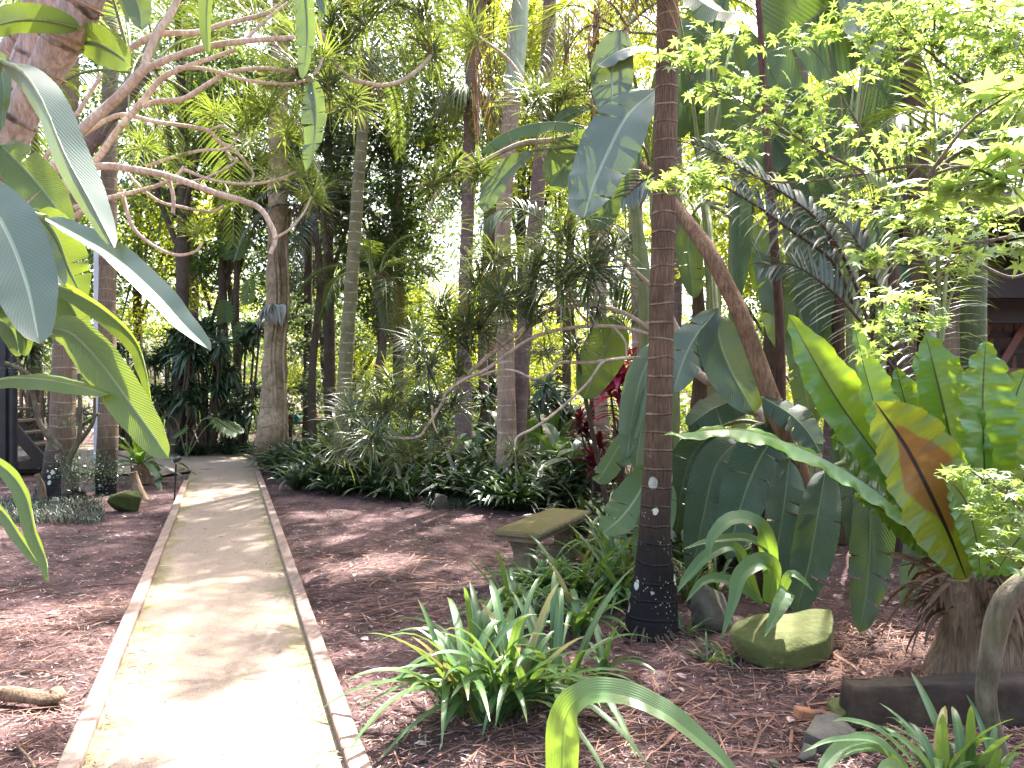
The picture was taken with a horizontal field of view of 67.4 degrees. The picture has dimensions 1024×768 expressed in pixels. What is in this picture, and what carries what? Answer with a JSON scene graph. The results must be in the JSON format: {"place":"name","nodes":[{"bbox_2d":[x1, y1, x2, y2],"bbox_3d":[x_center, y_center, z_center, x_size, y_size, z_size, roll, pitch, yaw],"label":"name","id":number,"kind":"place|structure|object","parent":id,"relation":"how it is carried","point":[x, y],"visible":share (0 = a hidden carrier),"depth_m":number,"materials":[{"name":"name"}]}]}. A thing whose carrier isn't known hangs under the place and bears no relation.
{"place":"outdoors","nodes":[
{"label":"outdoors","id":0,"kind":"place"},
{"bbox_2d":[0,494,110,524],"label":"mondo grass","id":1,"kind":"structure","parent":0,"point":[92,506],"depth_m":9.13,"materials":[{"name":"green plant"}]},
{"bbox_2d":[18,445,345,767],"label":"path","id":2,"kind":"structure","parent":0,"point":[196,715],"depth_m":4.35,"materials":[{"name":"beige concrete"}]},
{"bbox_2d":[125,326,240,452],"bbox_3d":[-7.469,0.141,16.879,2.648,2.856,2.089,0,0,0],"label":"corn plant","id":3,"kind":"object","parent":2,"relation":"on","point":[184,354],"visible":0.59,"depth_m":16.60,"materials":[{"name":"green plant"}]},
{"bbox_2d":[149,313,247,452],"bbox_3d":[-7.148,-0.037,16.974,2.632,3.216,1.552,0,0,-17],"label":"corn plant","id":4,"kind":"object","parent":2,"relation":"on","point":[220,343],"visible":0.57,"depth_m":16.87,"materials":[{"name":"green plant"}]},
{"bbox_2d":[0,393,1023,767],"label":"ground","id":5,"kind":"structure","parent":0,"point":[402,511],"depth_m":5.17,"materials":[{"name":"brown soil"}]},
{"bbox_2d":[0,337,8,478],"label":"steel post","id":6,"kind":"object","parent":5,"relation":"on","point":[4,415],"visible":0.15,"depth_m":12.54,"materials":[{"name":"metal"}]},
{"bbox_2d":[9,350,22,477],"bbox_3d":[-8.181,-0.550,12.600,0.192,4.200,0.192,0,0,0],"label":"steel post","id":7,"kind":"object","parent":5,"relation":"on","point":[13,427],"visible":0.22,"depth_m":12.55,"materials":[{"name":"metal"}]},
{"bbox_2d":[18,370,77,468],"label":"garden stairs","id":8,"kind":"structure","parent":5,"relation":"on","point":[31,443],"depth_m":13.75,"materials":[{"name":"grey paint"}]},
{"bbox_2d":[18,335,92,436],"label":"corn plant","id":9,"kind":"object","parent":5,"relation":"on","point":[29,359],"visible":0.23,"depth_m":18.15,"materials":[{"name":"green plant"}]},
{"bbox_2d":[0,356,139,495],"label":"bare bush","id":10,"kind":"object","parent":5,"relation":"on","point":[66,463],"visible":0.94,"depth_m":10.12,"materials":[{"name":"green plant"}]},
{"bbox_2d":[31,0,168,500],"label":"palm tree","id":11,"kind":"object","parent":5,"relation":"on","point":[65,366],"visible":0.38,"depth_m":10.47,"materials":[{"name":"brown plant"}]},
{"bbox_2d":[0,0,203,412],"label":"broadleaf tree","id":12,"kind":"object","parent":5,"relation":"on","point":[91,258],"visible":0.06,"depth_m":19.42,"materials":[{"name":"green plant"}]},
{"bbox_2d":[0,0,210,580],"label":"bird of paradise tree","id":13,"kind":"object","parent":5,"relation":"on","point":[44,292],"visible":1,"depth_m":2.51,"materials":[{"name":"green plant"}]},
{"bbox_2d":[95,0,118,495],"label":"palm tree","id":14,"kind":"object","parent":5,"relation":"on","point":[107,440],"visible":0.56,"depth_m":10.81,"materials":[{"name":"grey plant"}]},
{"bbox_2d":[56,480,188,767],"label":"kerb","id":15,"kind":"structure","parent":5,"relation":"on","point":[76,749],"depth_m":4.13,"materials":[{"name":"beige concrete"}]},
{"bbox_2d":[87,436,195,489],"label":"birds nest fern","id":16,"kind":"object","parent":5,"relation":"on","point":[143,468],"visible":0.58,"depth_m":11.75,"materials":[{"name":"green plant"}]},
{"bbox_2d":[0,0,326,169],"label":"bird of paradise tree","id":17,"kind":"object","parent":5,"relation":"on","point":[305,29],"visible":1,"depth_m":4.04,"materials":[{"name":"green plant"}]},
{"bbox_2d":[0,0,327,252],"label":"palm tree","id":18,"kind":"object","parent":5,"relation":"on","point":[95,139],"visible":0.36,"depth_m":8.82,"materials":[{"name":"green plant"}]},
{"bbox_2d":[79,30,256,385],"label":"broadleaf tree","id":19,"kind":"object","parent":5,"relation":"on","point":[137,313],"visible":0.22,"depth_m":20.50,"materials":[{"name":"green plant"}]},
{"bbox_2d":[94,107,313,440],"bbox_3d":[-8.130,-2.861,19.489,6.856,8.841,5.092,0,0,0],"label":"broadleaf tree","id":20,"kind":"object","parent":5,"relation":"on","point":[166,259],"visible":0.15,"depth_m":19.65,"materials":[{"name":"green plant"}]},
{"bbox_2d":[25,0,399,453],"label":"broadleaf tree","id":21,"kind":"object","parent":5,"relation":"on","point":[183,195],"visible":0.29,"depth_m":16.88,"materials":[{"name":"green plant"}]},
{"bbox_2d":[196,319,263,451],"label":"corn plant","id":22,"kind":"object","parent":5,"relation":"on","point":[254,332],"visible":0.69,"depth_m":17.32,"materials":[{"name":"green plant"}]},
{"bbox_2d":[212,214,255,437],"bbox_3d":[-6.483,-1.244,18.181,1.001,5.593,0.919,0,0,0],"label":"climbing monstera","id":23,"kind":"object","parent":5,"relation":"on","point":[226,312],"visible":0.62,"depth_m":18.08,"materials":[{"name":"green plant"}]},
{"bbox_2d":[27,0,467,256],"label":"dracaena tree","id":24,"kind":"object","parent":5,"relation":"on","point":[94,120],"visible":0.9,"depth_m":4.60,"materials":[{"name":"green plant"}]},
{"bbox_2d":[149,15,345,433],"bbox_3d":[-6.464,-3.224,18.348,4.821,9.556,4.921,0,0,0],"label":"palm tree","id":25,"kind":"object","parent":5,"relation":"on","point":[236,292],"visible":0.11,"depth_m":18.23,"materials":[{"name":"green plant"}]},
{"bbox_2d":[162,40,344,440],"bbox_3d":[-6.753,-3.340,18.855,4.658,9.787,3.697,0,0,45],"label":"broadleaf tree","id":26,"kind":"object","parent":5,"relation":"on","point":[223,272],"visible":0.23,"depth_m":18.41,"materials":[{"name":"green plant"}]},
{"bbox_2d":[83,0,463,459],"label":"palm tree","id":27,"kind":"object","parent":5,"relation":"on","point":[272,421],"visible":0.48,"depth_m":15.46,"materials":[{"name":"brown plant"}]},
{"bbox_2d":[265,454,344,490],"bbox_3d":[-2.945,1.309,11.398,1.251,0.514,1.642,0,0,-5],"label":"clivia","id":28,"kind":"object","parent":5,"relation":"on","point":[297,483],"visible":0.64,"depth_m":11.16,"materials":[{"name":"green plant"}]},
{"bbox_2d":[251,456,371,767],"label":"kerb","id":29,"kind":"structure","parent":5,"relation":"on","point":[344,727],"depth_m":4.19,"materials":[{"name":"beige concrete"}]},
{"bbox_2d":[222,159,402,441],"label":"palm tree","id":30,"kind":"object","parent":5,"relation":"on","point":[313,221],"visible":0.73,"depth_m":15.92,"materials":[{"name":"green plant"}]},
{"bbox_2d":[246,68,392,441],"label":"broadleaf tree","id":31,"kind":"object","parent":5,"relation":"on","point":[305,317],"visible":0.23,"depth_m":18.64,"materials":[{"name":"green plant"}]},
{"bbox_2d":[300,463,369,494],"bbox_3d":[-2.266,1.345,10.983,1.302,0.440,1.660,0,0,42],"label":"clivia","id":32,"kind":"object","parent":5,"relation":"on","point":[328,486],"visible":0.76,"depth_m":10.75,"materials":[{"name":"green plant"}]},
{"bbox_2d":[175,0,505,435],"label":"broadleaf tree","id":33,"kind":"object","parent":5,"relation":"on","point":[329,349],"visible":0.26,"depth_m":17.87,"materials":[{"name":"green plant"}]},
{"bbox_2d":[239,269,445,416],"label":"broadleaf tree","id":34,"kind":"object","parent":5,"relation":"on","point":[294,373],"visible":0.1,"depth_m":27.33,"materials":[{"name":"green plant"}]},
{"bbox_2d":[242,127,444,388],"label":"broadleaf tree","id":35,"kind":"object","parent":5,"relation":"on","point":[258,254],"visible":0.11,"depth_m":21.24,"materials":[{"name":"green plant"}]},
{"bbox_2d":[261,0,465,444],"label":"palm tree","id":36,"kind":"object","parent":5,"relation":"on","point":[346,356],"visible":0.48,"depth_m":12.92,"materials":[{"name":"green plant"}]},
{"bbox_2d":[296,162,438,425],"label":"broadleaf tree","id":37,"kind":"object","parent":5,"relation":"on","point":[401,228],"visible":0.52,"depth_m":17.16,"materials":[{"name":"green plant"}]},
{"bbox_2d":[294,231,443,423],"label":"palm tree","id":38,"kind":"object","parent":5,"relation":"on","point":[378,282],"visible":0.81,"depth_m":14.84,"materials":[{"name":"green plant"}]},
{"bbox_2d":[352,460,448,501],"bbox_3d":[-1.545,1.270,10.461,1.441,0.592,1.764,0,0,8],"label":"clivia","id":39,"kind":"object","parent":5,"relation":"on","point":[403,488],"visible":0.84,"depth_m":10.20,"materials":[{"name":"green plant"}]},
{"bbox_2d":[341,442,471,497],"bbox_3d":[-1.485,1.206,10.986,2.102,0.733,2.067,0,0,-22],"label":"clivia","id":40,"kind":"object","parent":5,"relation":"on","point":[374,470],"visible":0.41,"depth_m":10.93,"materials":[{"name":"green plant"}]},
{"bbox_2d":[288,11,533,430],"bbox_3d":[-2.488,-3.492,18.707,6.167,10.088,5.800,0,0,0],"label":"broadleaf tree","id":41,"kind":"object","parent":5,"relation":"on","point":[390,164],"visible":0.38,"depth_m":18.30,"materials":[{"name":"green plant"}]},
{"bbox_2d":[18,380,822,448],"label":"undergrowth","id":42,"kind":"object","parent":5,"relation":"on","point":[301,415],"visible":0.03,"depth_m":21.09,"materials":[{"name":"green plant"}]},
{"bbox_2d":[388,598,481,741],"bbox_3d":[-0.336,1.296,3.525,0.408,0.530,0.856,0,0,0],"label":"agapanthus","id":43,"kind":"object","parent":5,"relation":"on","point":[446,685],"visible":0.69,"depth_m":3.49,"materials":[{"name":"green plant"}]},
{"bbox_2d":[334,235,546,425],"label":"broadleaf tree","id":44,"kind":"object","parent":5,"relation":"on","point":[426,327],"visible":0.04,"depth_m":26.25,"materials":[{"name":"green plant"}]},
{"bbox_2d":[388,447,511,501],"bbox_3d":[-0.844,1.190,10.594,1.854,0.763,2.271,0,0,5],"label":"clivia","id":45,"kind":"object","parent":5,"relation":"on","point":[453,467],"visible":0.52,"depth_m":10.22,"materials":[{"name":"green plant"}]},
{"bbox_2d":[405,374,496,448],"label":"corn plant","id":46,"kind":"object","parent":5,"relation":"on","point":[487,400],"visible":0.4,"depth_m":16.75,"materials":[{"name":"green plant"}]},
{"bbox_2d":[424,0,502,455],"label":"palm tree","id":47,"kind":"object","parent":5,"relation":"on","point":[468,148],"visible":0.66,"depth_m":13.90,"materials":[{"name":"grey plant"}]},
{"bbox_2d":[399,0,528,469],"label":"palm tree","id":48,"kind":"object","parent":5,"relation":"on","point":[506,421],"visible":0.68,"depth_m":10.93,"materials":[{"name":"grey plant"}]},
{"bbox_2d":[387,581,568,705],"bbox_3d":[-0.171,1.326,4.153,1.015,0.535,0.936,0,0,-11],"label":"agapanthus","id":49,"kind":"object","parent":5,"relation":"on","point":[473,612],"visible":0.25,"depth_m":4.25,"materials":[{"name":"green plant"}]},
{"bbox_2d":[400,110,557,447],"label":"palm tree","id":50,"kind":"object","parent":5,"relation":"on","point":[486,417],"visible":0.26,"depth_m":16.91,"materials":[{"name":"green plant"}]},
{"bbox_2d":[312,576,648,767],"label":"agapanthus","id":51,"kind":"object","parent":5,"relation":"on","point":[517,690],"visible":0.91,"depth_m":3.51,"materials":[{"name":"green plant"}]},
{"bbox_2d":[430,0,555,466],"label":"palm tree","id":52,"kind":"object","parent":5,"relation":"on","point":[522,381],"visible":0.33,"depth_m":11.41,"materials":[{"name":"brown plant"}]},
{"bbox_2d":[442,461,562,512],"bbox_3d":[0.062,1.312,9.758,1.511,0.511,1.927,0,0,23],"label":"clivia","id":53,"kind":"object","parent":5,"relation":"on","point":[491,500],"visible":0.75,"depth_m":9.42,"materials":[{"name":"green plant"}]},
{"bbox_2d":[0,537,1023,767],"bbox_3d":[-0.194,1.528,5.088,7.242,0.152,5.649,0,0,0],"label":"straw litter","id":54,"kind":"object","parent":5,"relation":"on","point":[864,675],"visible":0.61,"depth_m":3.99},
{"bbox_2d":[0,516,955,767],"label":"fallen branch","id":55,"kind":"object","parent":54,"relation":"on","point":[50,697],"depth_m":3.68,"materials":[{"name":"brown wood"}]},
{"bbox_2d":[381,0,654,419],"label":"broadleaf tree","id":56,"kind":"object","parent":5,"relation":"on","point":[519,224],"visible":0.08,"depth_m":17.90,"materials":[{"name":"green plant"}]},
{"bbox_2d":[21,4,1023,423],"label":"woodland","id":57,"kind":"object","parent":5,"relation":"on","point":[201,312],"visible":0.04,"depth_m":36.01,"materials":[{"name":"green plant"}]},
{"bbox_2d":[470,470,574,513],"bbox_3d":[0.200,1.321,9.566,1.398,0.487,1.375,0,0,-32],"label":"clivia","id":58,"kind":"object","parent":5,"relation":"on","point":[524,504],"visible":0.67,"depth_m":9.40,"materials":[{"name":"green plant"}]},
{"bbox_2d":[445,551,604,624],"bbox_3d":[0.066,1.335,5.017,0.966,0.613,1.174,0,0,40],"label":"agapanthus","id":59,"kind":"object","parent":5,"relation":"on","point":[511,585],"visible":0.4,"depth_m":5.03,"materials":[{"name":"green plant"}]},
{"bbox_2d":[332,0,727,435],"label":"broadleaf tree","id":60,"kind":"object","parent":5,"relation":"on","point":[536,6],"visible":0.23,"depth_m":14.73,"materials":[{"name":"green plant"}]},
{"bbox_2d":[411,80,651,428],"bbox_3d":[1.339,-3.486,22.358,8.004,10.072,6.169,0,0,27],"label":"broadleaf tree","id":61,"kind":"object","parent":5,"relation":"on","point":[542,372],"visible":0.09,"depth_m":21.87,"materials":[{"name":"green plant"}]},
{"bbox_2d":[289,208,774,520],"bbox_3d":[0.240,0.038,6.242,4.157,3.050,1.337,0,0,9],"label":"dracaena tree","id":62,"kind":"object","parent":5,"relation":"on","point":[594,260],"visible":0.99,"depth_m":6.26,"materials":[{"name":"green plant"}]},
{"bbox_2d":[493,508,589,577],"bbox_3d":[0.281,1.350,6.525,0.398,0.400,1.209,0,0,25],"label":"stone bench","id":63,"kind":"object","parent":5,"relation":"on","point":[544,525],"visible":0.77,"depth_m":6.24,"materials":[{"name":"stone"}]},
{"bbox_2d":[475,553,623,610],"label":"agapanthus","id":64,"kind":"object","parent":5,"relation":"on","point":[543,562],"visible":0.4,"depth_m":5.51,"materials":[{"name":"green plant"}]},
{"bbox_2d":[456,569,651,759],"bbox_3d":[0.252,1.292,3.829,0.851,0.704,1.150,0,0,13],"label":"agapanthus","id":65,"kind":"object","parent":5,"relation":"on","point":[556,611],"visible":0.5,"depth_m":3.89,"materials":[{"name":"green plant"}]},
{"bbox_2d":[469,162,650,504],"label":"understorey palm","id":66,"kind":"object","parent":5,"relation":"on","point":[620,230],"visible":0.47,"depth_m":7.33,"materials":[{"name":"green plant"}]},
{"bbox_2d":[521,423,610,470],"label":"broadleaf plant","id":67,"kind":"object","parent":5,"relation":"on","point":[551,440],"visible":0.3,"depth_m":11.34,"materials":[{"name":"green plant"}]},
{"bbox_2d":[441,0,691,425],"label":"palm tree","id":68,"kind":"object","parent":5,"relation":"on","point":[567,381],"visible":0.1,"depth_m":16.91,"materials":[{"name":"green plant"}]},
{"bbox_2d":[527,372,612,449],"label":"corn plant","id":69,"kind":"object","parent":5,"relation":"on","point":[550,400],"visible":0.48,"depth_m":14.09,"materials":[{"name":"green plant"}]},
{"bbox_2d":[508,535,634,607],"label":"agapanthus","id":70,"kind":"object","parent":5,"relation":"on","point":[580,582],"visible":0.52,"depth_m":5.40,"materials":[{"name":"green plant"}]},
{"bbox_2d":[520,561,629,644],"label":"agapanthus","id":71,"kind":"object","parent":5,"relation":"on","point":[578,617],"visible":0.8,"depth_m":4.71,"materials":[{"name":"green plant"}]},
{"bbox_2d":[561,407,618,497],"bbox_3d":[1.217,0.916,10.014,1.249,1.280,0.823,0,0,0],"label":"cordyline","id":72,"kind":"object","parent":5,"relation":"on","point":[583,430],"visible":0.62,"depth_m":9.97,"materials":[{"name":"red plant"}]},
{"bbox_2d":[571,347,637,503],"bbox_3d":[1.296,0.484,9.531,1.238,2.136,1.081,0,0,-43],"label":"cordyline","id":73,"kind":"object","parent":5,"relation":"on","point":[617,382],"visible":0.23,"depth_m":9.46,"materials":[{"name":"red plant"}]},
{"bbox_2d":[398,0,811,608],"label":"dracaena tree","id":74,"kind":"object","parent":5,"relation":"on","point":[726,288],"visible":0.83,"depth_m":6.45,"materials":[{"name":"brown plant"}]},
{"bbox_2d":[535,508,683,574],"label":"agapanthus","id":75,"kind":"object","parent":5,"relation":"on","point":[583,549],"visible":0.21,"depth_m":6.55,"materials":[{"name":"green plant"}]},
{"bbox_2d":[553,517,685,615],"bbox_3d":[0.751,1.261,5.445,1.234,0.602,0.960,0,0,16],"label":"agapanthus","id":76,"kind":"object","parent":5,"relation":"on","point":[624,586],"visible":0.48,"depth_m":5.43,"materials":[{"name":"green plant"}]},
{"bbox_2d":[585,617,659,675],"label":"agapanthus","id":77,"kind":"object","parent":5,"relation":"on","point":[601,656],"visible":0.85,"depth_m":4.11,"materials":[{"name":"green plant"}]},
{"bbox_2d":[555,513,691,597],"bbox_3d":[1.010,1.362,5.955,0.977,0.672,1.695,0,0,-17],"label":"agapanthus","id":78,"kind":"object","parent":5,"relation":"on","point":[610,543],"visible":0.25,"depth_m":6.14,"materials":[{"name":"green plant"}]},
{"bbox_2d":[533,86,720,457],"bbox_3d":[1.951,-1.555,11.890,3.032,6.233,4.076,0,0,7],"label":"palm tree","id":79,"kind":"object","parent":5,"relation":"on","point":[601,422],"visible":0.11,"depth_m":11.91,"materials":[{"name":"green plant"}]},
{"bbox_2d":[571,0,691,646],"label":"palm tree","id":80,"kind":"object","parent":5,"relation":"on","point":[652,612],"visible":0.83,"depth_m":4.76,"materials":[{"name":"brown plant"}]},
{"bbox_2d":[592,433,676,561],"bbox_3d":[0.888,0.857,5.676,0.544,1.386,0.779,0,0,0],"label":"bird of paradise plant","id":81,"kind":"object","parent":5,"relation":"on","point":[627,491],"visible":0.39,"depth_m":5.54,"materials":[{"name":"green plant"}]},
{"bbox_2d":[545,676,734,767],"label":"palm grass","id":82,"kind":"object","parent":5,"relation":"on","point":[571,702],"visible":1,"depth_m":1.78,"materials":[{"name":"green plant"}]},
{"bbox_2d":[522,0,812,468],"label":"understorey palm","id":83,"kind":"object","parent":5,"relation":"on","point":[741,4],"visible":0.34,"depth_m":9.21,"materials":[{"name":"green plant"}]},
{"bbox_2d":[479,0,910,555],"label":"bird of paradise clump","id":84,"kind":"object","parent":5,"relation":"on","point":[709,336],"visible":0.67,"depth_m":6.65,"materials":[{"name":"green plant"}]},
{"bbox_2d":[690,585,734,632],"bbox_3d":[1.274,1.445,4.904,0.294,0.375,0.242,0,0,-29],"label":"boulder","id":85,"kind":"object","parent":5,"relation":"on","point":[707,602],"visible":0.67,"depth_m":4.79,"materials":[{"name":"grey stone"}]},
{"bbox_2d":[677,510,812,638],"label":"palm grass","id":86,"kind":"object","parent":5,"relation":"on","point":[778,596],"visible":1,"depth_m":4.31,"materials":[{"name":"green plant"}]},
{"bbox_2d":[540,1,965,454],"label":"broadleaf tree","id":87,"kind":"object","parent":5,"relation":"on","point":[691,154],"visible":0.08,"depth_m":17.14,"materials":[{"name":"green plant"}]},
{"bbox_2d":[575,0,951,408],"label":"broadleaf tree","id":88,"kind":"object","parent":5,"relation":"on","point":[769,348],"visible":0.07,"depth_m":13.69,"materials":[{"name":"green plant"}]},
{"bbox_2d":[755,0,785,533],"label":"thin tree","id":89,"kind":"object","parent":5,"relation":"on","point":[780,367],"visible":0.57,"depth_m":5.59,"materials":[{"name":"brown plant"}]},
{"bbox_2d":[729,609,833,670],"bbox_3d":[1.563,1.479,4.413,0.518,0.323,0.645,0,0,27],"label":"boulder","id":90,"kind":"object","parent":5,"relation":"on","point":[797,640],"visible":0.92,"depth_m":4.21,"materials":[{"name":"stone"}]},
{"bbox_2d":[672,392,931,632],"bbox_3d":[2.332,0.730,5.309,2.303,1.647,1.414,0,0,-15],"label":"bird of paradise plant","id":91,"kind":"object","parent":5,"relation":"on","point":[807,543],"visible":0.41,"depth_m":5.11,"materials":[{"name":"green plant"}]},
{"bbox_2d":[609,136,1004,378],"bbox_3d":[1.906,-0.626,5.111,2.544,2.164,0.622,0,0,0],"label":"understorey palm","id":92,"kind":"object","parent":5,"relation":"on","point":[640,190],"visible":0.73,"depth_m":5.04,"materials":[{"name":"green plant"}]},
{"bbox_2d":[802,713,856,754],"bbox_3d":[1.352,1.507,3.309,0.228,0.134,0.212,0,0,0],"label":"rock","id":93,"kind":"object","parent":5,"relation":"on","point":[822,727],"visible":0.63,"depth_m":3.26,"materials":[{"name":"grey stone"}]},
{"bbox_2d":[645,0,1023,767],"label":"maple tree","id":94,"kind":"object","parent":5,"relation":"on","point":[1007,600],"visible":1,"depth_m":2.69,"materials":[{"name":"green plant"}]},
{"bbox_2d":[664,315,1023,675],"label":"birds nest fern","id":95,"kind":"object","parent":5,"relation":"on","point":[899,438],"visible":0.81,"depth_m":3.97,"materials":[{"name":"green plant"}]},
{"bbox_2d":[692,22,1023,369],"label":"broadleaf tree","id":96,"kind":"object","parent":5,"relation":"on","point":[744,297],"visible":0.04,"depth_m":16.90,"materials":[{"name":"green plant"}]},
{"bbox_2d":[803,717,931,767],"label":"palm grass","id":97,"kind":"object","parent":5,"relation":"on","point":[841,747],"visible":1,"depth_m":2.54,"materials":[{"name":"green plant"}]},
{"bbox_2d":[779,0,1023,380],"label":"palm tree","id":98,"kind":"object","parent":5,"relation":"on","point":[912,101],"visible":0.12,"depth_m":7.52,"materials":[{"name":"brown plant"}]},
{"bbox_2d":[784,192,1023,379],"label":"timber house","id":99,"kind":"structure","parent":5,"relation":"on","point":[1005,332],"depth_m":8.60,"materials":[{"name":"brown paint"}]},
{"bbox_2d":[823,0,1023,340],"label":"understorey palm","id":100,"kind":"object","parent":5,"relation":"on","point":[878,182],"visible":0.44,"depth_m":4.54,"materials":[{"name":"green plant"}]},
{"bbox_2d":[829,0,1023,370],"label":"understorey palm","id":101,"kind":"object","parent":5,"relation":"on","point":[975,309],"visible":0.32,"depth_m":5.52,"materials":[{"name":"green plant"}]},
{"bbox_2d":[839,672,1023,731],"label":"garden sleeper","id":102,"kind":"object","parent":5,"relation":"on","point":[862,699],"visible":0.64,"depth_m":3.47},
{"bbox_2d":[877,672,1023,767],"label":"agapanthus","id":103,"kind":"object","parent":5,"relation":"on","point":[939,754],"visible":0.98,"depth_m":2.90,"materials":[{"name":"green plant"}]},
{"bbox_2d":[0,0,1023,396],"label":"sky","id":104,"kind":"structure","parent":0,"point":[687,300],"materials":[{"name":"white"}]},
{"bbox_2d":[641,0,955,473],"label":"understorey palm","id":105,"kind":"object","parent":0,"point":[803,69],"visible":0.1,"depth_m":8.92,"materials":[{"name":"green plant"}]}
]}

